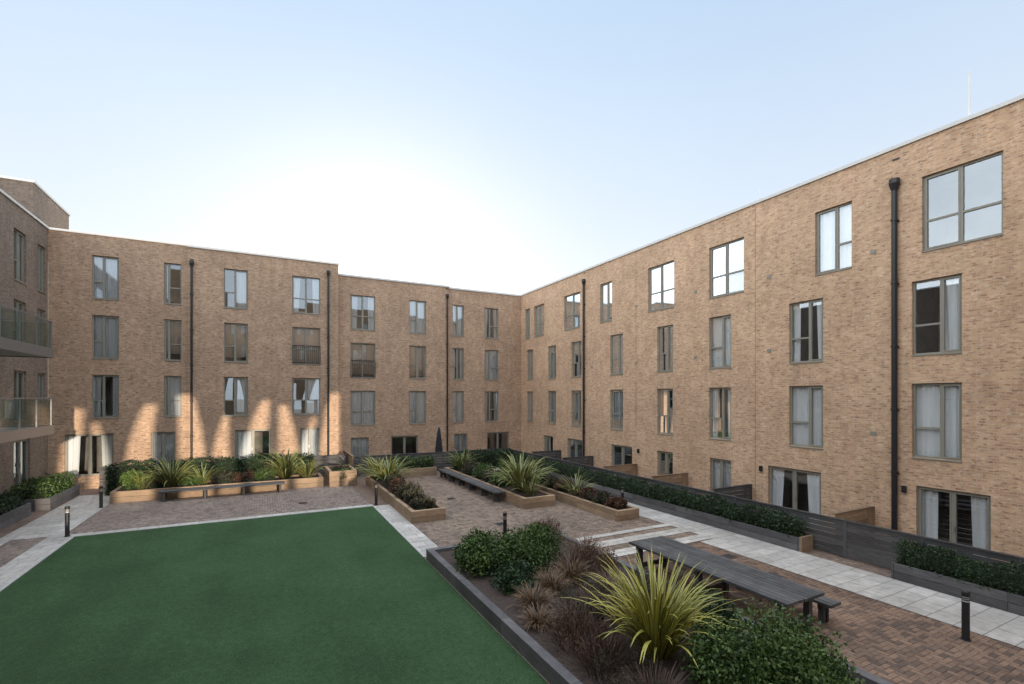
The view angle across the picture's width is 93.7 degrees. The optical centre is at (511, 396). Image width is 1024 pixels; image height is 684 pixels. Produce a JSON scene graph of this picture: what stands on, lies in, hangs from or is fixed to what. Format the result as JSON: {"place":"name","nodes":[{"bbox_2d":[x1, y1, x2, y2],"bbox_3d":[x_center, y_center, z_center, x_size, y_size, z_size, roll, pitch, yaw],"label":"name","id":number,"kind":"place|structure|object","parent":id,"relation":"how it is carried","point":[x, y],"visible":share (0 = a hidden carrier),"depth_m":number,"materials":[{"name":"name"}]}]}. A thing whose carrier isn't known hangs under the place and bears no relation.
{"place":"outdoors","nodes":[
{"label":"outdoors","id":0,"kind":"place"},
{"bbox_2d":[0,486,369,566],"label":"grey block paving","id":1,"kind":"structure","parent":0,"point":[133,518],"depth_m":19.75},
{"bbox_2d":[158,481,284,501],"bbox_3d":[-13.310,4.370,22.276,5.000,0.460,0.590,0,0,-27],"label":"outdoor bench","id":2,"kind":"object","parent":1,"relation":"on","point":[166,491],"visible":1,"depth_m":21.97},
{"bbox_2d":[0,494,437,588],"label":"stone edging path","id":3,"kind":"structure","parent":0,"point":[50,525],"depth_m":16.61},
{"bbox_2d":[0,464,1022,683],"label":"courtyard paving","id":4,"kind":"structure","parent":0,"point":[364,490],"depth_m":15.49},
{"bbox_2d":[0,502,30,530],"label":"grey planter","id":5,"kind":"object","parent":4,"relation":"on","point":[15,515],"visible":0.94,"depth_m":17.51,"materials":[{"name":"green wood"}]},
{"bbox_2d":[0,489,27,514],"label":"box hedge","id":6,"kind":"object","parent":5,"relation":"on","point":[8,502],"visible":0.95,"depth_m":17.70,"materials":[{"name":"green plant"}]},
{"bbox_2d":[21,484,79,511],"bbox_3d":[-20.155,4.362,20.709,1.401,0.516,3.500,0,0,-27],"label":"grey planter","id":7,"kind":"object","parent":4,"relation":"on","point":[52,502],"visible":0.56,"depth_m":19.80,"materials":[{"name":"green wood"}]},
{"bbox_2d":[9,471,76,499],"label":"box hedge","id":8,"kind":"object","parent":7,"relation":"on","point":[41,487],"visible":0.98,"depth_m":20.00,"materials":[{"name":"green plant"}]},
{"bbox_2d":[103,452,314,495],"bbox_3d":[-15.005,3.832,24.602,9.222,1.736,1.035,0,0,-27],"label":"box hedge","id":9,"kind":"object","parent":4,"relation":"on","point":[113,475],"visible":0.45,"depth_m":24.20,"materials":[{"name":"green plant"}]},
{"bbox_2d":[0,506,425,591],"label":"lawn kerb","id":10,"kind":"structure","parent":4,"relation":"on","point":[65,542],"depth_m":16.03,"materials":[{"name":"concrete"}]},
{"bbox_2d":[110,473,322,503],"bbox_3d":[-13.862,4.362,23.341,8.602,0.516,1.600,0,0,-27],"label":"timber planter","id":11,"kind":"object","parent":4,"relation":"on","point":[294,481],"visible":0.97,"depth_m":22.48,"materials":[{"name":"brown wood"}]},
{"bbox_2d":[118,470,148,490],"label":"planter shrub","id":12,"kind":"object","parent":11,"relation":"on","point":[126,482],"visible":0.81,"depth_m":21.35,"materials":[{"name":"green plant"}]},
{"bbox_2d":[144,471,166,488],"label":"planter shrub","id":13,"kind":"object","parent":11,"relation":"on","point":[154,484],"visible":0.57,"depth_m":21.91,"materials":[{"name":"green plant"}]},
{"bbox_2d":[135,451,207,486],"bbox_3d":[-15.729,3.327,22.289,3.092,1.657,3.101,0,0,-27],"label":"phormium","id":14,"kind":"object","parent":11,"relation":"on","point":[169,476],"visible":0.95,"depth_m":22.11,"materials":[{"name":"green plant"}]},
{"bbox_2d":[178,473,202,486],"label":"planter shrub","id":15,"kind":"object","parent":11,"relation":"on","point":[191,481],"visible":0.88,"depth_m":22.44,"materials":[{"name":"green plant"}]},
{"bbox_2d":[181,461,222,483],"bbox_3d":[-14.798,3.630,22.918,1.944,1.049,1.935,0,0,-27],"label":"phormium","id":16,"kind":"object","parent":11,"relation":"in","point":[203,480],"visible":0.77,"depth_m":22.99,"materials":[{"name":"green plant"}]},
{"bbox_2d":[209,470,236,484],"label":"planter shrub","id":17,"kind":"object","parent":11,"relation":"in","point":[221,478],"visible":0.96,"depth_m":23.12,"materials":[{"name":"green plant"}]},
{"bbox_2d":[232,469,254,482],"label":"planter shrub","id":18,"kind":"object","parent":11,"relation":"in","point":[247,476],"visible":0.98,"depth_m":23.45,"materials":[{"name":"orange plant"}]},
{"bbox_2d":[253,467,277,480],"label":"planter shrub","id":19,"kind":"object","parent":11,"relation":"in","point":[261,476],"visible":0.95,"depth_m":23.87,"materials":[{"name":"green plant"}]},
{"bbox_2d":[254,447,317,478],"bbox_3d":[-11.496,3.335,24.507,3.108,1.642,2.894,0,0,-3],"label":"phormium","id":20,"kind":"object","parent":11,"relation":"in","point":[284,470],"visible":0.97,"depth_m":24.30,"materials":[{"name":"green plant"}]},
{"bbox_2d":[291,458,325,476],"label":"phormium","id":21,"kind":"object","parent":11,"relation":"on","point":[303,471],"visible":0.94,"depth_m":24.75,"materials":[{"name":"green plant"}]},
{"bbox_2d":[98,455,347,492],"bbox_3d":[-14.645,3.982,25.453,11.345,1.235,0.110,0,0,-27],"label":"slatted fence","id":22,"kind":"object","parent":4,"relation":"on","point":[334,459],"visible":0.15,"depth_m":27.39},
{"bbox_2d":[0,506,548,683],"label":"artificial lawn","id":23,"kind":"structure","parent":4,"relation":"on","point":[367,595],"depth_m":10.18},
{"bbox_2d":[324,465,356,486],"bbox_3d":[-9.197,4.212,25.695,1.354,0.816,2.300,0,0,-27],"label":"timber planter","id":24,"kind":"object","parent":4,"relation":"on","point":[332,479],"visible":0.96,"depth_m":24.75,"materials":[{"name":"brown wood"}]},
{"bbox_2d":[397,466,436,477],"bbox_3d":[-5.806,4.362,28.123,2.502,0.516,1.300,0,0,-27],"label":"timber planter","id":25,"kind":"object","parent":4,"relation":"on","point":[427,471],"visible":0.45,"depth_m":27.64,"materials":[{"name":"brown wood"}]},
{"bbox_2d":[391,454,435,468],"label":"box hedge","id":26,"kind":"object","parent":25,"relation":"in","point":[427,461],"visible":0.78,"depth_m":27.91,"materials":[{"name":"green plant"}]},
{"bbox_2d":[353,448,509,475],"bbox_3d":[-4.640,4.008,29.834,10.145,1.185,0.110,0,0,-27],"label":"slatted fence","id":27,"kind":"object","parent":4,"relation":"on","point":[441,458],"visible":0.27,"depth_m":29.16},
{"bbox_2d":[451,447,512,467],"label":"box hedge","id":28,"kind":"object","parent":4,"relation":"on","point":[492,457],"visible":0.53,"depth_m":30.75,"materials":[{"name":"green plant"}]},
{"bbox_2d":[1,487,1022,683],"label":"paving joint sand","id":29,"kind":"structure","parent":4,"relation":"on","point":[602,528],"depth_m":10.24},
{"bbox_2d":[562,456,592,468],"bbox_3d":[3.756,4.008,27.418,2.145,1.185,0.110,0,0,-27],"label":"terrace divider fence","id":30,"kind":"object","parent":4,"relation":"on","point":[588,460],"visible":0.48,"depth_m":27.53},
{"bbox_2d":[603,463,637,476],"bbox_3d":[5.454,4.008,24.131,2.145,1.185,0.110,0,0,-27],"label":"terrace divider fence","id":31,"kind":"object","parent":4,"relation":"on","point":[628,468],"visible":0.43,"depth_m":24.26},
{"bbox_2d":[508,462,805,550],"bbox_3d":[4.217,4.402,23.143,0.504,0.436,19.750,0,0,-27],"label":"long composite planter","id":32,"kind":"object","parent":4,"relation":"on","point":[769,536],"visible":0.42,"depth_m":17.16,"materials":[{"name":"grey wood"}]},
{"bbox_2d":[508,450,807,536],"bbox_3d":[4.232,3.885,23.162,0.789,0.910,19.821,0,0,-27],"label":"box hedge","id":33,"kind":"object","parent":32,"relation":"on","point":[780,523],"visible":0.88,"depth_m":18.15,"materials":[{"name":"green plant"}]},
{"bbox_2d":[426,531,892,683],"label":"lawn side planter","id":34,"kind":"object","parent":4,"relation":"on","point":[486,600],"visible":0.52,"depth_m":9.06,"materials":[{"name":"grey wood"}]},
{"bbox_2d":[451,527,521,578],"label":"green shrub","id":35,"kind":"object","parent":34,"relation":"on","point":[479,552],"visible":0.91,"depth_m":11.93,"materials":[{"name":"green plant"}]},
{"bbox_2d":[489,557,541,594],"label":"green shrub","id":36,"kind":"object","parent":34,"relation":"on","point":[509,576],"visible":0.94,"depth_m":10.85,"materials":[{"name":"green plant"}]},
{"bbox_2d":[508,581,557,614],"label":"rust ornamental grass","id":37,"kind":"object","parent":34,"relation":"in","point":[527,598],"depth_m":10.04,"materials":[{"name":"brown plant"}]},
{"bbox_2d":[496,521,570,575],"bbox_3d":[0.479,3.890,12.638,1.997,1.235,2.037,0,0,24],"label":"green shrub","id":38,"kind":"object","parent":34,"relation":"on","point":[534,548],"visible":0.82,"depth_m":12.27,"materials":[{"name":"green plant"}]},
{"bbox_2d":[519,601,559,630],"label":"rust ornamental grass","id":39,"kind":"object","parent":34,"relation":"in","point":[532,617],"depth_m":9.28,"materials":[{"name":"brown plant"}]},
{"bbox_2d":[528,563,575,598],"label":"rust ornamental grass","id":40,"kind":"object","parent":34,"relation":"in","point":[549,581],"depth_m":10.81,"materials":[{"name":"brown plant"}]},
{"bbox_2d":[544,552,596,587],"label":"rust ornamental grass","id":41,"kind":"object","parent":34,"relation":"in","point":[573,573],"depth_m":11.43,"materials":[{"name":"brown plant"}]},
{"bbox_2d":[538,597,618,656],"bbox_3d":[1.191,4.035,8.462,1.553,0.732,1.546,0,0,12],"label":"bare twig shrub","id":42,"kind":"object","parent":34,"relation":"on","point":[576,628],"visible":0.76,"depth_m":8.60,"materials":[{"name":"brown plant"}]},
{"bbox_2d":[543,585,620,631],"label":"bare twig shrub","id":43,"kind":"object","parent":34,"relation":"on","point":[580,608],"visible":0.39,"depth_m":9.40,"materials":[{"name":"brown plant"}]},
{"bbox_2d":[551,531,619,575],"bbox_3d":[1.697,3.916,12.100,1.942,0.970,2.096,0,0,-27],"label":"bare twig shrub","id":44,"kind":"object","parent":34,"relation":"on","point":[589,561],"visible":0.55,"depth_m":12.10,"materials":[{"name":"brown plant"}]},
{"bbox_2d":[561,530,611,562],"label":"rust ornamental grass","id":45,"kind":"object","parent":34,"relation":"in","point":[574,550],"depth_m":13.12,"materials":[{"name":"brown plant"}]},
{"bbox_2d":[553,574,625,625],"bbox_3d":[1.622,4.111,9.816,1.570,0.752,1.578,0,0,-27],"label":"olive shrub","id":46,"kind":"object","parent":34,"relation":"on","point":[591,584],"visible":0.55,"depth_m":9.74,"materials":[{"name":"brown plant"}]},
{"bbox_2d":[571,537,619,580],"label":"rust shrub","id":47,"kind":"object","parent":34,"relation":"on","point":[605,558],"visible":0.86,"depth_m":11.72,"materials":[{"name":"brown plant"}]},
{"bbox_2d":[554,626,640,681],"bbox_3d":[1.469,4.114,7.719,1.429,0.575,1.499,0,0,-27],"label":"bare twig shrub","id":48,"kind":"object","parent":34,"relation":"on","point":[587,656],"visible":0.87,"depth_m":7.71,"materials":[{"name":"brown plant"}]},
{"bbox_2d":[566,578,629,630],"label":"bare twig shrub","id":49,"kind":"object","parent":34,"relation":"on","point":[612,621],"visible":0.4,"depth_m":9.32,"materials":[{"name":"brown plant"}]},
{"bbox_2d":[559,608,646,665],"bbox_3d":[1.611,4.066,8.173,1.504,0.670,1.713,0,0,-27],"label":"bare twig shrub","id":50,"kind":"object","parent":34,"relation":"on","point":[608,645],"visible":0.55,"depth_m":8.12,"materials":[{"name":"brown plant"}]},
{"bbox_2d":[589,643,670,683],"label":"olive shrub","id":51,"kind":"object","parent":34,"relation":"on","point":[636,655],"visible":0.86,"depth_m":7.56,"materials":[{"name":"brown plant"}]},
{"bbox_2d":[610,657,690,683],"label":"bare twig shrub","id":52,"kind":"object","parent":34,"relation":"on","point":[659,677],"visible":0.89,"depth_m":7.18,"materials":[{"name":"brown plant"}]},
{"bbox_2d":[621,565,681,600],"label":"olive shrub","id":53,"kind":"object","parent":34,"relation":"on","point":[646,577],"visible":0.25,"depth_m":10.44,"materials":[{"name":"green plant"}]},
{"bbox_2d":[563,545,745,668],"bbox_3d":[2.446,3.555,8.274,2.810,1.696,2.965,0,0,-27],"label":"variegated phormium","id":54,"kind":"object","parent":34,"relation":"on","point":[658,624],"visible":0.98,"depth_m":8.07,"materials":[{"name":"green plant"}]},
{"bbox_2d":[674,584,746,635],"bbox_3d":[3.882,4.100,9.397,1.511,0.806,1.312,0,0,39],"label":"green shrub","id":55,"kind":"object","parent":34,"relation":"on","point":[724,613],"visible":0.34,"depth_m":9.13,"materials":[{"name":"green plant"}]},
{"bbox_2d":[676,598,864,683],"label":"green shrub","id":56,"kind":"object","parent":34,"relation":"on","point":[766,656],"visible":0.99,"depth_m":6.83,"materials":[{"name":"green plant"}]},
{"bbox_2d":[651,472,687,493],"bbox_3d":[6.969,4.008,21.199,2.145,1.185,0.110,0,0,-27],"label":"terrace divider fence","id":57,"kind":"object","parent":4,"relation":"on","point":[675,476],"visible":0.41,"depth_m":21.31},
{"bbox_2d":[712,484,751,503],"bbox_3d":[8.438,4.008,18.356,2.145,1.185,0.110,0,0,-27],"label":"terrace divider fence","id":58,"kind":"object","parent":4,"relation":"on","point":[744,491],"visible":0.42,"depth_m":18.46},
{"bbox_2d":[511,449,1023,574],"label":"slatted fence","id":59,"kind":"object","parent":4,"relation":"on","point":[845,546],"visible":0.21,"depth_m":13.51,"materials":[{"name":"wood"}]},
{"bbox_2d":[799,535,812,552],"bbox_3d":[8.782,4.385,14.330,0.560,0.470,0.080,0,0,-27],"label":"planter end board","id":60,"kind":"object","parent":4,"relation":"on","point":[806,543],"visible":1,"depth_m":14.27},
{"bbox_2d":[832,506,874,550],"bbox_3d":[10.389,4.008,14.581,2.145,1.185,0.110,0,0,-27],"label":"terrace divider fence","id":61,"kind":"object","parent":4,"relation":"on","point":[868,517],"visible":0.43,"depth_m":14.68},
{"bbox_2d":[891,561,1023,615],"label":"long composite planter","id":62,"kind":"object","parent":4,"relation":"on","point":[1005,601],"visible":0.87,"depth_m":11.00,"materials":[{"name":"grey wood"}]},
{"bbox_2d":[894,538,1023,595],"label":"box hedge","id":63,"kind":"object","parent":62,"relation":"on","point":[953,565],"visible":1,"depth_m":11.04,"materials":[{"name":"green plant"}]},
{"bbox_2d":[0,0,1023,294],"label":"sky","id":64,"kind":"structure","parent":0,"point":[518,147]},
{"bbox_2d":[362,474,697,551],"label":"brown block paving","id":65,"kind":"structure","parent":0,"point":[484,512],"depth_m":18.12,"materials":[{"name":"brick"}]},
{"bbox_2d":[366,476,445,523],"bbox_3d":[-5.095,4.387,21.624,1.307,0.466,8.900,0,0,-27],"label":"timber planter","id":66,"kind":"object","parent":65,"relation":"on","point":[437,512],"visible":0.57,"depth_m":18.30,"materials":[{"name":"brown wood"}]},
{"bbox_2d":[349,454,400,479],"bbox_3d":[-6.905,3.464,24.571,2.868,1.483,3.048,0,0,-27],"label":"phormium","id":67,"kind":"object","parent":66,"relation":"on","point":[374,469],"visible":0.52,"depth_m":24.42,"materials":[{"name":"green plant"}]},
{"bbox_2d":[362,453,416,483],"bbox_3d":[-5.893,3.409,23.234,3.040,1.594,2.706,0,0,-27],"label":"phormium","id":68,"kind":"object","parent":66,"relation":"in","point":[385,472],"visible":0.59,"depth_m":23.09,"materials":[{"name":"green plant"}]},
{"bbox_2d":[393,481,422,498],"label":"planter shrub","id":69,"kind":"object","parent":66,"relation":"in","point":[398,491],"visible":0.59,"depth_m":19.99,"materials":[{"name":"green plant"}]},
{"bbox_2d":[402,487,429,503],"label":"planter shrub","id":70,"kind":"object","parent":66,"relation":"in","point":[408,496],"visible":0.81,"depth_m":19.09,"materials":[{"name":"green plant"}]},
{"bbox_2d":[408,494,435,509],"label":"planter shrub","id":71,"kind":"object","parent":66,"relation":"on","point":[424,501],"visible":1,"depth_m":18.18,"materials":[{"name":"green plant"}]},
{"bbox_2d":[437,468,505,501],"bbox_3d":[-2.288,4.369,24.309,0.536,0.463,7.706,0,0,-27],"label":"outdoor bench","id":72,"kind":"object","parent":65,"relation":"on","point":[483,487],"visible":1,"depth_m":23.52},
{"bbox_2d":[444,467,554,508],"bbox_3d":[-1.081,4.387,24.317,1.503,0.466,9.800,0,0,-27],"label":"timber planter","id":73,"kind":"object","parent":65,"relation":"on","point":[522,500],"visible":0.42,"depth_m":20.45,"materials":[{"name":"brown wood"}]},
{"bbox_2d":[446,447,481,470],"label":"phormium","id":74,"kind":"object","parent":73,"relation":"on","point":[461,463],"visible":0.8,"depth_m":27.47,"materials":[{"name":"green plant"}]},
{"bbox_2d":[471,462,494,478],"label":"planter shrub","id":75,"kind":"object","parent":73,"relation":"on","point":[478,471],"visible":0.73,"depth_m":24.87,"materials":[{"name":"green plant"}]},
{"bbox_2d":[490,470,511,486],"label":"planter shrub","id":76,"kind":"object","parent":73,"relation":"in","point":[499,481],"visible":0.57,"depth_m":22.73,"materials":[{"name":"green plant"}]},
{"bbox_2d":[483,448,559,491],"bbox_3d":[0.479,3.233,21.485,3.753,1.945,3.756,0,0,-27],"label":"phormium","id":77,"kind":"object","parent":73,"relation":"on","point":[522,474],"visible":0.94,"depth_m":21.28,"materials":[{"name":"green plant"}]},
{"bbox_2d":[511,476,546,495],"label":"phormium","id":78,"kind":"object","parent":73,"relation":"on","point":[530,490],"visible":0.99,"depth_m":20.35,"materials":[{"name":"green plant"}]},
{"bbox_2d":[494,470,638,521],"bbox_3d":[1.800,4.412,22.823,1.056,0.416,11.100,0,0,-27],"label":"timber planter","id":79,"kind":"object","parent":65,"relation":"on","point":[627,512],"visible":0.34,"depth_m":18.95,"materials":[{"name":"brown wood"}]},
{"bbox_2d":[553,476,573,491],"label":"planter shrub","id":80,"kind":"object","parent":79,"relation":"in","point":[561,483],"visible":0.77,"depth_m":21.59,"materials":[{"name":"green plant"}]},
{"bbox_2d":[557,467,597,495],"bbox_3d":[2.811,3.671,20.737,2.012,1.166,1.867,0,0,-27],"label":"phormium","id":81,"kind":"object","parent":79,"relation":"in","point":[576,487],"visible":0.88,"depth_m":20.76,"materials":[{"name":"green plant"}]},
{"bbox_2d":[578,486,597,499],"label":"planter shrub","id":82,"kind":"object","parent":79,"relation":"in","point":[584,493],"visible":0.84,"depth_m":19.99,"materials":[{"name":"orange plant"}]},
{"bbox_2d":[590,490,612,504],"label":"planter shrub","id":83,"kind":"object","parent":79,"relation":"in","point":[600,497],"visible":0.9,"depth_m":19.08,"materials":[{"name":"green plant"}]},
{"bbox_2d":[605,496,627,509],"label":"planter shrub","id":84,"kind":"object","parent":79,"relation":"in","point":[619,502],"visible":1,"depth_m":18.37,"materials":[{"name":"orange plant"}]},
{"bbox_2d":[575,524,736,556],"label":"stone cross path","id":85,"kind":"structure","parent":0,"point":[684,540],"depth_m":15.88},
{"bbox_2d":[493,468,1023,648],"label":"stone path","id":86,"kind":"structure","parent":0,"point":[998,624],"depth_m":11.74,"materials":[{"name":"stone"}]},
{"bbox_2d":[618,542,1023,683],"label":"red block paving","id":87,"kind":"structure","parent":0,"point":[916,662],"depth_m":9.08,"materials":[{"name":"brick"}]},
{"bbox_2d":[629,536,824,632],"bbox_3d":[4.629,4.219,11.083,1.186,0.761,4.357,0,0,-27],"label":"outdoor table","id":88,"kind":"object","parent":87,"relation":"on","point":[784,592],"visible":0.84,"depth_m":10.56,"materials":[{"name":"wood"}]},
{"bbox_2d":[676,563,840,622],"bbox_3d":[5.489,4.369,11.531,0.366,0.463,4.350,0,0,-27],"label":"outdoor bench","id":89,"kind":"object","parent":87,"relation":"on","point":[824,604],"visible":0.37,"depth_m":9.75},
{"bbox_2d":[960,590,971,641],"bbox_3d":[8.588,4.135,9.086,0.170,0.930,0.170,0,0,-27],"label":"bollard light","id":90,"kind":"object","parent":87,"relation":"on","point":[965,615],"visible":1,"depth_m":9.04,"materials":[{"name":"black paint"}]},
{"label":"ground","id":91,"kind":"structure","parent":0,"visible":0},
{"bbox_2d":[0,178,68,496],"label":"brick walls","id":92,"kind":"structure","parent":91,"relation":"on","point":[37,202],"depth_m":21.43,"materials":[{"name":"brick"}]},
{"bbox_2d":[14,231,23,485],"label":"rooms","id":93,"kind":"object","parent":92,"relation":"attached to","point":[15,462],"depth_m":21.46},
{"bbox_2d":[0,303,53,357],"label":"balcony","id":94,"kind":"structure","parent":92,"relation":"attached to","point":[12,348],"depth_m":17.40,"materials":[{"name":"concrete"}]},
{"bbox_2d":[0,398,53,442],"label":"balcony","id":95,"kind":"structure","parent":92,"relation":"attached to","point":[13,433],"depth_m":17.25,"materials":[{"name":"concrete"}]},
{"bbox_2d":[14,229,45,485],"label":"window frames","id":96,"kind":"structure","parent":92,"relation":"attached to","point":[17,303],"depth_m":21.02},
{"bbox_2d":[0,175,70,228],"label":"parapet coping","id":97,"kind":"object","parent":92,"relation":"on","point":[22,207],"visible":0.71,"depth_m":23.86,"materials":[{"name":"metal"}]},
{"bbox_2d":[48,230,520,489],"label":"brick walls","id":98,"kind":"structure","parent":91,"relation":"on","point":[140,366],"depth_m":27.22,"materials":[{"name":"brick"}]},
{"bbox_2d":[68,257,496,474],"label":"curtains","id":99,"kind":"object","parent":98,"relation":"attached to","point":[244,443],"visible":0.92,"depth_m":28.32,"materials":[{"name":"fabric"}]},
{"bbox_2d":[48,227,520,296],"bbox_3d":[-10.903,-7.848,29.496,26.351,0.755,0.818,0,0,-28],"label":"parapet coping","id":100,"kind":"object","parent":98,"relation":"on","point":[139,239],"visible":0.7,"depth_m":27.24,"materials":[{"name":"metal"}]},
{"bbox_2d":[65,255,508,476],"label":"window frames","id":101,"kind":"structure","parent":98,"relation":"attached to","point":[169,377],"depth_m":27.11,"materials":[{"name":"metal"}]},
{"bbox_2d":[79,265,506,473],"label":"rooms","id":102,"kind":"object","parent":98,"relation":"attached to","point":[261,442],"visible":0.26,"depth_m":29.29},
{"bbox_2d":[189,259,448,459],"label":"downpipes","id":103,"kind":"object","parent":98,"relation":"attached to","point":[191,262],"visible":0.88,"depth_m":28.60,"materials":[{"name":"metal"}]},
{"bbox_2d":[521,99,1023,570],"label":"brick walls","id":104,"kind":"structure","parent":91,"relation":"on","point":[850,462],"depth_m":16.24,"materials":[{"name":"brick"}]},
{"bbox_2d":[581,157,906,548],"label":"downpipes","id":105,"kind":"object","parent":104,"relation":"attached to","point":[894,184],"visible":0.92,"depth_m":14.44,"materials":[{"name":"black paint"},{"name":"black metal"}]},
{"bbox_2d":[525,151,1002,557],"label":"window frames","id":106,"kind":"structure","parent":104,"relation":"attached to","point":[953,494],"depth_m":16.64,"materials":[{"name":"metal"}]},
{"bbox_2d":[527,240,740,491],"bbox_3d":[7.915,-0.850,21.986,0.028,10.990,29.690,0,0,-27],"label":"window glass","id":107,"kind":"object","parent":106,"relation":"in","point":[719,268],"visible":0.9,"depth_m":23.69,"materials":[{"name":"glass"}]},
{"bbox_2d":[521,94,1023,295],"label":"parapet coping","id":108,"kind":"object","parent":104,"relation":"on","point":[962,120],"visible":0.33,"depth_m":16.13,"materials":[{"name":"metal"}]},
{"bbox_2d":[713,204,986,561],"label":"curtains","id":109,"kind":"object","parent":104,"relation":"attached to","point":[928,413],"visible":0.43,"depth_m":15.99,"materials":[{"name":"fabric"}]},
{"bbox_2d":[717,155,1001,545],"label":"rooms","id":110,"kind":"object","parent":104,"relation":"attached to","point":[982,182],"visible":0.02,"depth_m":14.98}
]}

